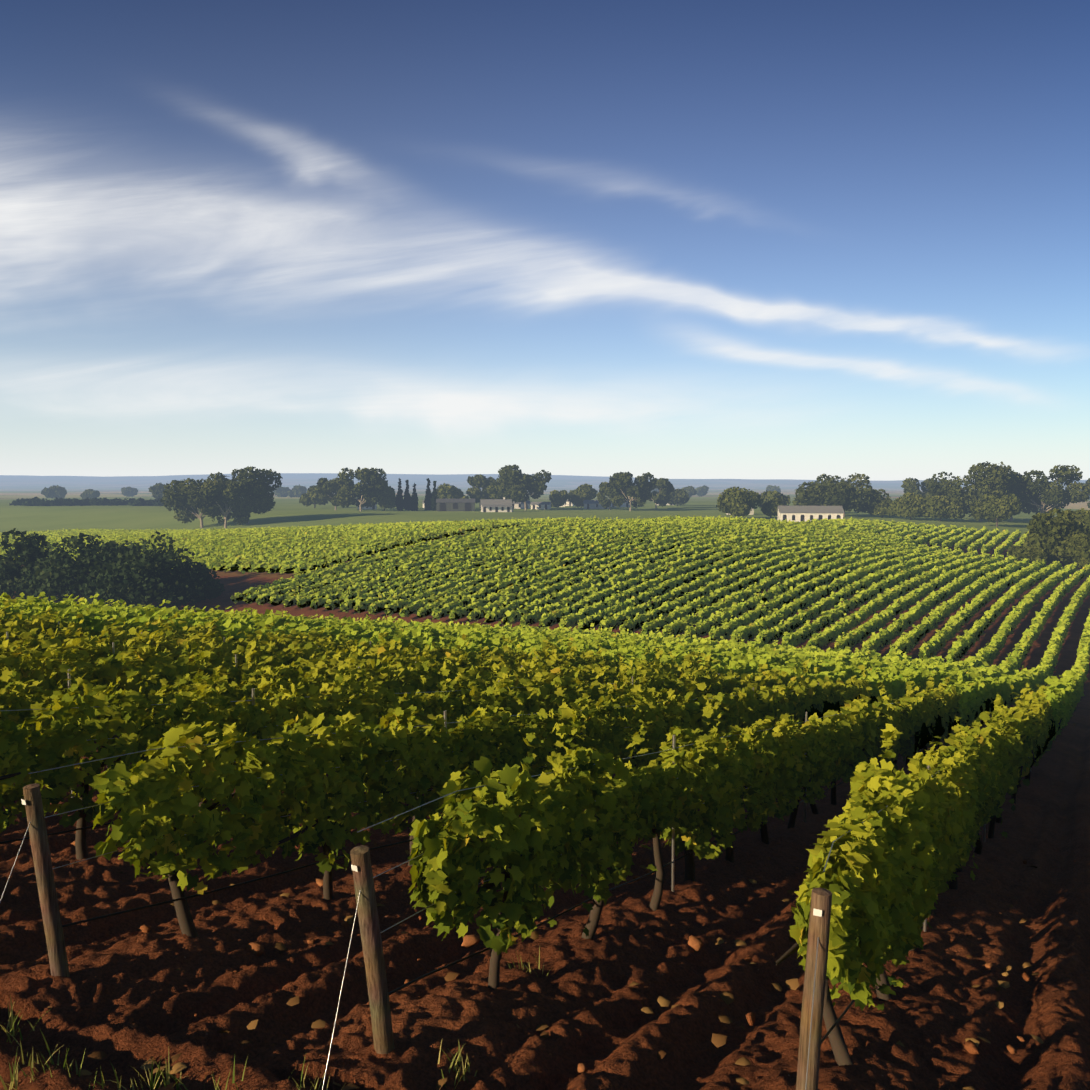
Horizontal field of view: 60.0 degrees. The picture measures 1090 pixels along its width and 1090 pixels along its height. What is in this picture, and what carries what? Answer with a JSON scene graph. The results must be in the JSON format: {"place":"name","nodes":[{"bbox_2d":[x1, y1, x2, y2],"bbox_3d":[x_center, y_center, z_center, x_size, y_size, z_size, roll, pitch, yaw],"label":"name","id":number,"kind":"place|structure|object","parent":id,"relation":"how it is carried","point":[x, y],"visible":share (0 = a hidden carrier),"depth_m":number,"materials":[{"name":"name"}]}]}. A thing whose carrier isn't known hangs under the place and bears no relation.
{"place":"outdoors","nodes":[
{"label":"outdoors","id":0,"kind":"place"},
{"bbox_2d":[0,515,599,573],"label":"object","id":1,"kind":"structure","parent":0,"point":[279,543],"depth_m":190.95,"materials":[{"name":"green plant"}]},
{"bbox_2d":[0,473,1089,1089],"bbox_3d":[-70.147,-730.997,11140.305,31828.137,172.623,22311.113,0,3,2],"label":"ground","id":2,"kind":"structure","parent":0,"point":[584,1001],"depth_m":8.34,"materials":[{"name":"brown soil"}]},
{"bbox_2d":[9,498,29,505],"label":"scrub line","id":3,"kind":"object","parent":2,"relation":"on","point":[18,502],"visible":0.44,"depth_m":526.01,"materials":[{"name":"green plant"}]},
{"bbox_2d":[22,497,40,505],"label":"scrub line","id":4,"kind":"object","parent":2,"relation":"on","point":[27,502],"visible":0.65,"depth_m":514.76,"materials":[{"name":"green plant"}]},
{"bbox_2d":[0,528,71,600],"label":"valley shrub","id":5,"kind":"object","parent":2,"relation":"on","point":[16,576],"visible":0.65,"depth_m":139.13,"materials":[{"name":"green plant"}]},
{"bbox_2d":[34,498,56,505],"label":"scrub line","id":6,"kind":"object","parent":2,"relation":"on","point":[42,502],"visible":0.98,"depth_m":513.99,"materials":[{"name":"green plant"}]},
{"bbox_2d":[17,550,78,595],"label":"valley shrub","id":7,"kind":"object","parent":2,"relation":"on","point":[56,561],"visible":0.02,"depth_m":148.60,"materials":[{"name":"green plant"}]},
{"bbox_2d":[41,485,66,497],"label":"tree","id":8,"kind":"object","parent":2,"relation":"on","point":[54,491],"visible":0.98,"depth_m":806.57,"materials":[{"name":"green plant"}]},
{"bbox_2d":[53,497,64,505],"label":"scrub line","id":9,"kind":"object","parent":2,"relation":"on","point":[58,501],"visible":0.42,"depth_m":521.45,"materials":[{"name":"green plant"}]},
{"bbox_2d":[60,498,83,505],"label":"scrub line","id":10,"kind":"object","parent":2,"relation":"on","point":[70,502],"visible":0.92,"depth_m":518.63,"materials":[{"name":"green plant"}]},
{"bbox_2d":[78,497,90,505],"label":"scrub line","id":11,"kind":"object","parent":2,"relation":"on","point":[84,499],"visible":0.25,"depth_m":529.70,"materials":[{"name":"green plant"}]},
{"bbox_2d":[80,489,99,498],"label":"tree","id":12,"kind":"object","parent":2,"relation":"on","point":[89,493],"visible":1,"depth_m":766.79,"materials":[{"name":"green plant"}]},
{"bbox_2d":[27,533,153,604],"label":"valley shrub","id":13,"kind":"object","parent":2,"relation":"on","point":[89,558],"visible":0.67,"depth_m":133.46,"materials":[{"name":"green plant"}]},
{"bbox_2d":[83,498,101,505],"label":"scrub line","id":14,"kind":"object","parent":2,"relation":"on","point":[91,501],"visible":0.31,"depth_m":525.55,"materials":[{"name":"green plant"}]},
{"bbox_2d":[91,498,107,505],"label":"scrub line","id":15,"kind":"object","parent":2,"relation":"on","point":[101,502],"visible":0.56,"depth_m":524.93,"materials":[{"name":"green plant"}]},
{"bbox_2d":[104,498,127,505],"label":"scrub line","id":16,"kind":"object","parent":2,"relation":"on","point":[114,502],"visible":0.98,"depth_m":526.19,"materials":[{"name":"green plant"}]},
{"bbox_2d":[82,540,157,591],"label":"valley shrub","id":17,"kind":"object","parent":2,"relation":"on","point":[112,548],"visible":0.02,"depth_m":144.13,"materials":[{"name":"green plant"}]},
{"bbox_2d":[121,487,137,496],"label":"tree","id":18,"kind":"object","parent":2,"relation":"on","point":[129,491],"visible":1,"depth_m":1007.38,"materials":[{"name":"green plant"}]},
{"bbox_2d":[124,497,134,502],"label":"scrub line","id":19,"kind":"object","parent":2,"relation":"on","point":[129,500],"visible":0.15,"depth_m":536.75,"materials":[{"name":"green plant"}]},
{"bbox_2d":[128,497,150,505],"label":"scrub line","id":20,"kind":"object","parent":2,"relation":"on","point":[140,501],"visible":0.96,"depth_m":517.69,"materials":[{"name":"green plant"}]},
{"bbox_2d":[80,531,213,609],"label":"valley shrub","id":21,"kind":"object","parent":2,"relation":"on","point":[147,569],"visible":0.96,"depth_m":130.59,"materials":[{"name":"green plant"}]},
{"bbox_2d":[145,499,155,505],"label":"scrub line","id":22,"kind":"object","parent":2,"relation":"on","point":[152,501],"visible":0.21,"depth_m":521.62,"materials":[{"name":"green plant"}]},
{"bbox_2d":[151,498,163,505],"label":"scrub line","id":23,"kind":"object","parent":2,"relation":"on","point":[157,503],"visible":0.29,"depth_m":514.06,"materials":[{"name":"green plant"}]},
{"bbox_2d":[148,483,169,499],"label":"gum tree","id":24,"kind":"object","parent":2,"relation":"on","point":[156,490],"visible":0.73,"depth_m":621.41,"materials":[{"name":"green plant"}]},
{"bbox_2d":[157,559,224,601],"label":"valley shrub","id":25,"kind":"object","parent":2,"relation":"on","point":[217,590],"visible":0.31,"depth_m":138.16,"materials":[{"name":"green plant"}]},
{"bbox_2d":[160,472,231,527],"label":"gum tree","id":26,"kind":"object","parent":2,"relation":"on","point":[185,501],"visible":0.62,"depth_m":345.50,"materials":[{"name":"green plant"}]},
{"bbox_2d":[199,479,255,527],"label":"gum tree","id":27,"kind":"object","parent":2,"relation":"on","point":[229,490],"visible":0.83,"depth_m":340.75,"materials":[{"name":"green plant"}]},
{"bbox_2d":[221,466,282,523],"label":"gum tree","id":28,"kind":"object","parent":2,"relation":"on","point":[260,495],"visible":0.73,"depth_m":347.66,"materials":[{"name":"green plant"}]},
{"bbox_2d":[0,947,550,1089],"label":"weed tufts","id":29,"kind":"object","parent":2,"relation":"on","point":[14,1078],"visible":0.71,"depth_m":5.79,"materials":[{"name":"green plant"}]},
{"bbox_2d":[273,486,289,496],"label":"tree","id":30,"kind":"object","parent":2,"relation":"on","point":[281,491],"visible":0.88,"depth_m":951.97,"materials":[{"name":"green plant"}]},
{"bbox_2d":[1,521,578,573],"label":"grapevine row","id":31,"kind":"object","parent":2,"relation":"on","point":[262,569],"visible":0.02,"depth_m":162.03,"materials":[{"name":"green plant"}]},
{"bbox_2d":[286,484,306,497],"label":"tree","id":32,"kind":"object","parent":2,"relation":"on","point":[297,491],"visible":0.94,"depth_m":901.32,"materials":[{"name":"green plant"}]},
{"bbox_2d":[299,485,327,507],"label":"tree","id":33,"kind":"object","parent":2,"relation":"on","point":[311,496],"visible":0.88,"depth_m":470.21,"materials":[{"name":"green plant"}]},
{"bbox_2d":[316,477,354,509],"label":"gum tree","id":34,"kind":"object","parent":2,"relation":"on","point":[326,488],"visible":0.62,"depth_m":438.40,"materials":[{"name":"green plant"}]},
{"bbox_2d":[336,467,386,510],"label":"gum tree","id":35,"kind":"object","parent":2,"relation":"on","point":[370,484],"visible":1,"depth_m":419.34,"materials":[{"name":"green plant"}]},
{"bbox_2d":[358,503,376,508],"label":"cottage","id":36,"kind":"structure","parent":2,"relation":"on","point":[372,507],"depth_m":454.98,"materials":[{"name":"grey"}]},
{"bbox_2d":[378,480,395,510],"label":"gum tree","id":37,"kind":"object","parent":2,"relation":"on","point":[389,500],"visible":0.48,"depth_m":428.79,"materials":[{"name":"green plant"}]},
{"bbox_2d":[395,478,403,510],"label":"cypress","id":38,"kind":"object","parent":2,"relation":"on","point":[399,503],"visible":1,"depth_m":430.71,"materials":[{"name":"green plant"}]},
{"bbox_2d":[403,480,410,509],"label":"cypress","id":39,"kind":"object","parent":2,"relation":"on","point":[407,499],"visible":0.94,"depth_m":436.54,"materials":[{"name":"green plant"}]},
{"bbox_2d":[410,483,417,510],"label":"cypress","id":40,"kind":"object","parent":2,"relation":"on","point":[414,503],"visible":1,"depth_m":430.61,"materials":[{"name":"green plant"}]},
{"bbox_2d":[23,783,831,1089],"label":"end posts","id":41,"kind":"object","parent":2,"relation":"on","point":[376,977],"visible":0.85,"depth_m":6.09,"materials":[{"name":"brown wood"}]},
{"bbox_2d":[21,799,821,916],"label":"post tags","id":42,"kind":"object","parent":41,"relation":"attached to","point":[817,912],"visible":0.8,"depth_m":5.54,"materials":[{"name":"white"}]},
{"bbox_2d":[424,478,431,510],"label":"cypress","id":43,"kind":"object","parent":2,"relation":"on","point":[427,501],"visible":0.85,"depth_m":436.34,"materials":[{"name":"green plant"}]},
{"bbox_2d":[430,481,437,510],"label":"cypress","id":44,"kind":"object","parent":2,"relation":"on","point":[434,495],"visible":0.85,"depth_m":430.18,"materials":[{"name":"green plant"}]},
{"bbox_2d":[0,732,901,1043],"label":"drip lines","id":45,"kind":"object","parent":2,"relation":"on","point":[376,848],"visible":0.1,"depth_m":8.09,"materials":[{"name":"black"}]},
{"bbox_2d":[436,483,468,498],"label":"tree","id":46,"kind":"object","parent":2,"relation":"on","point":[446,491],"visible":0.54,"depth_m":466.79,"materials":[{"name":"green plant"}]},
{"bbox_2d":[436,499,474,510],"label":"building","id":47,"kind":"structure","parent":2,"relation":"on","point":[455,504],"depth_m":424.65,"materials":[{"name":"grey"}]},
{"bbox_2d":[466,474,495,507],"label":"gum tree","id":48,"kind":"object","parent":2,"relation":"on","point":[477,482],"visible":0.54,"depth_m":474.71,"materials":[{"name":"green plant"}]},
{"bbox_2d":[480,497,511,511],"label":"white farmhouse","id":49,"kind":"object","parent":2,"relation":"on","point":[497,505],"visible":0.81,"depth_m":412.16,"materials":[{"name":"paint"}]},
{"bbox_2d":[486,478,512,502],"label":"gum tree","id":50,"kind":"object","parent":2,"relation":"on","point":[492,491],"visible":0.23,"depth_m":452.12,"materials":[{"name":"green plant"}]},
{"bbox_2d":[0,628,1009,1010],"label":"vine leaves","id":51,"kind":"object","parent":2,"relation":"on","point":[890,868],"visible":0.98,"depth_m":9.16,"materials":[{"name":"green plant"}]},
{"bbox_2d":[0,621,1030,1089],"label":"trellis wires","id":52,"kind":"object","parent":2,"relation":"on","point":[446,795],"visible":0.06,"depth_m":9.14,"materials":[{"name":"silver metal"}]},
{"bbox_2d":[512,500,529,508],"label":"farm building","id":53,"kind":"structure","parent":2,"relation":"on","point":[518,505],"depth_m":467.44,"materials":[{"name":"metal"}]},
{"bbox_2d":[498,464,551,509],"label":"gum tree","id":54,"kind":"object","parent":2,"relation":"on","point":[514,485],"visible":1,"depth_m":430.90,"materials":[{"name":"green plant"}]},
{"bbox_2d":[0,687,1061,1065],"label":"vine trunks","id":55,"kind":"object","parent":2,"relation":"on","point":[592,923],"depth_m":8.97,"materials":[{"name":"brown plant"}]},
{"bbox_2d":[26,790,1043,1089],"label":"fallen leaves","id":56,"kind":"object","parent":2,"relation":"on","point":[718,1040],"visible":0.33,"depth_m":7.36,"materials":[{"name":"brown plant"}]},
{"bbox_2d":[0,592,1079,810],"bbox_3d":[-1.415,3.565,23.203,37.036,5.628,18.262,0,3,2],"label":"vine leaves","id":57,"kind":"object","parent":2,"relation":"on","point":[859,722],"visible":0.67,"depth_m":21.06,"materials":[{"name":"green plant"}]},
{"bbox_2d":[530,502,550,508],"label":"house","id":58,"kind":"structure","parent":2,"relation":"on","point":[540,505],"depth_m":457.64,"materials":[{"name":"metal"}]},
{"bbox_2d":[0,592,1089,706],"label":"vine leaves","id":59,"kind":"object","parent":2,"relation":"on","point":[1039,674],"visible":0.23,"depth_m":92.08,"materials":[{"name":"green plant"}]},
{"bbox_2d":[549,490,569,508],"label":"tree","id":60,"kind":"object","parent":2,"relation":"on","point":[557,498],"visible":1,"depth_m":466.26,"materials":[{"name":"green plant"}]},
{"bbox_2d":[565,499,574,505],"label":"farm building","id":61,"kind":"structure","parent":2,"relation":"on","point":[567,503],"depth_m":516.26,"materials":[{"name":"metal"}]},
{"bbox_2d":[71,796,1079,1089],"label":"stones","id":62,"kind":"object","parent":2,"relation":"on","point":[257,948],"visible":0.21,"depth_m":8.13,"materials":[{"name":"brown stone"}]},
{"bbox_2d":[568,484,597,507],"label":"tree","id":63,"kind":"object","parent":2,"relation":"on","point":[579,495],"visible":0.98,"depth_m":475.22,"materials":[{"name":"green plant"}]},
{"bbox_2d":[583,500,610,508],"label":"cottage","id":64,"kind":"structure","parent":2,"relation":"on","point":[591,504],"depth_m":466.35,"materials":[{"name":"grey"}]},
{"bbox_2d":[127,523,1083,767],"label":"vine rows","id":65,"kind":"object","parent":2,"relation":"on","point":[939,730],"visible":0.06,"depth_m":121.22,"materials":[{"name":"green plant"}]},
{"bbox_2d":[596,482,625,509],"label":"gum tree","id":66,"kind":"object","parent":2,"relation":"on","point":[604,501],"visible":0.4,"depth_m":439.76,"materials":[{"name":"green plant"}]},
{"bbox_2d":[611,499,629,506],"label":"farm building","id":67,"kind":"structure","parent":2,"relation":"on","point":[625,504],"depth_m":495.83,"materials":[{"name":"metal"}]},
{"bbox_2d":[605,471,656,510],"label":"gum tree","id":68,"kind":"object","parent":2,"relation":"on","point":[635,492],"visible":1,"depth_m":425.04,"materials":[{"name":"green plant"}]},
{"bbox_2d":[231,515,1089,642],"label":"vine leaves","id":69,"kind":"object","parent":2,"relation":"on","point":[697,534],"visible":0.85,"depth_m":137.03,"materials":[{"name":"green plant"}]},
{"bbox_2d":[646,478,674,508],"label":"gum tree","id":70,"kind":"object","parent":2,"relation":"on","point":[662,497],"visible":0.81,"depth_m":463.74,"materials":[{"name":"green plant"}]},
{"bbox_2d":[668,489,689,505],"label":"tree","id":71,"kind":"object","parent":2,"relation":"on","point":[680,496],"visible":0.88,"depth_m":512.95,"materials":[{"name":"green plant"}]},
{"bbox_2d":[682,486,696,498],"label":"tree","id":72,"kind":"object","parent":2,"relation":"on","point":[690,490],"visible":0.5,"depth_m":792.20,"materials":[{"name":"green plant"}]},
{"bbox_2d":[695,485,708,496],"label":"tree","id":73,"kind":"object","parent":2,"relation":"on","point":[702,490],"visible":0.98,"depth_m":989.73,"materials":[{"name":"green plant"}]},
{"bbox_2d":[716,486,763,517],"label":"tree","id":74,"kind":"object","parent":2,"relation":"on","point":[735,501],"visible":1,"depth_m":324.36,"materials":[{"name":"green plant"}]},
{"bbox_2d":[726,507,753,514],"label":"house","id":75,"kind":"structure","parent":2,"relation":"on","point":[752,512],"depth_m":374.49,"materials":[{"name":"grey paint"}]},
{"bbox_2d":[761,497,781,517],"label":"tree","id":76,"kind":"object","parent":2,"relation":"on","point":[769,508],"visible":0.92,"depth_m":330.61,"materials":[{"name":"green plant"}]},
{"bbox_2d":[766,485,780,492],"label":"tree","id":77,"kind":"object","parent":2,"relation":"on","point":[773,488],"visible":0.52,"depth_m":1085.77,"materials":[{"name":"green plant"}]},
{"bbox_2d":[758,490,790,507],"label":"tree","id":78,"kind":"object","parent":2,"relation":"on","point":[767,496],"visible":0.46,"depth_m":394.19,"materials":[{"name":"green plant"}]},
{"bbox_2d":[777,506,843,521],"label":"long building","id":79,"kind":"structure","parent":2,"relation":"on","point":[798,513],"depth_m":294.46,"materials":[{"name":"white paint"}]},
{"bbox_2d":[792,494,830,505],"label":"tree","id":80,"kind":"object","parent":2,"relation":"on","point":[795,503],"visible":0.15,"depth_m":384.06,"materials":[{"name":"green plant"}]},
{"bbox_2d":[795,473,890,516],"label":"gum tree","id":81,"kind":"object","parent":2,"relation":"on","point":[848,495],"visible":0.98,"depth_m":340.40,"materials":[{"name":"green plant"}]},
{"bbox_2d":[675,515,1028,551],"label":"vine leaves","id":82,"kind":"object","parent":2,"relation":"on","point":[943,531],"visible":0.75,"depth_m":229.31,"materials":[{"name":"green plant"}]},
{"bbox_2d":[867,498,894,517],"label":"tree","id":83,"kind":"object","parent":2,"relation":"on","point":[882,507],"visible":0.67,"depth_m":337.39,"materials":[{"name":"green plant"}]},
{"bbox_2d":[886,492,929,519],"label":"tree","id":84,"kind":"object","parent":2,"relation":"on","point":[910,507],"visible":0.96,"depth_m":322.49,"materials":[{"name":"green plant"}]},
{"bbox_2d":[901,478,945,498],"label":"gum tree","id":85,"kind":"object","parent":2,"relation":"on","point":[910,485],"visible":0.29,"depth_m":414.96,"materials":[{"name":"green plant"}]},
{"bbox_2d":[920,495,965,520],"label":"tree","id":86,"kind":"object","parent":2,"relation":"on","point":[951,508],"visible":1,"depth_m":317.24,"materials":[{"name":"green plant"}]},
{"bbox_2d":[926,461,1021,521],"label":"gum tree","id":87,"kind":"object","parent":2,"relation":"on","point":[993,479],"visible":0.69,"depth_m":323.74,"materials":[{"name":"green plant"}]},
{"bbox_2d":[969,493,1022,526],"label":"tree","id":88,"kind":"object","parent":2,"relation":"on","point":[993,508],"visible":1,"depth_m":293.53,"materials":[{"name":"green plant"}]},
{"bbox_2d":[991,480,1040,520],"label":"gum tree","id":89,"kind":"object","parent":2,"relation":"on","point":[1027,509],"visible":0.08,"depth_m":337.00,"materials":[{"name":"green plant"}]},
{"bbox_2d":[1007,544,1046,563],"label":"bush","id":90,"kind":"object","parent":2,"relation":"on","point":[1032,553],"visible":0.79,"depth_m":179.64,"materials":[{"name":"green plant"}]},
{"bbox_2d":[1005,465,1089,514],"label":"gum tree","id":91,"kind":"object","parent":2,"relation":"on","point":[1054,496],"visible":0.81,"depth_m":327.05,"materials":[{"name":"green plant"}]},
{"bbox_2d":[1021,508,1089,564],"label":"round tree","id":92,"kind":"object","parent":2,"relation":"on","point":[1051,536],"visible":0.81,"depth_m":181.76,"materials":[{"name":"green plant"}]},
{"bbox_2d":[1062,508,1089,533],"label":"round tree","id":93,"kind":"object","parent":2,"relation":"on","point":[1082,516],"visible":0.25,"depth_m":210.67,"materials":[{"name":"green plant"}]},
{"bbox_2d":[1068,533,1089,567],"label":"round tree","id":94,"kind":"object","parent":2,"relation":"on","point":[1081,541],"visible":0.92,"depth_m":177.58,"materials":[{"name":"green plant"}]},
{"bbox_2d":[1081,478,1089,507],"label":"tree","id":95,"kind":"object","parent":2,"relation":"on","point":[1087,483],"visible":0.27,"depth_m":414.48,"materials":[{"name":"green plant"}]},
{"bbox_2d":[0,0,1089,480],"label":"sky","id":96,"kind":"structure","parent":0,"point":[670,239],"materials":[{"name":"blue"}]}
]}

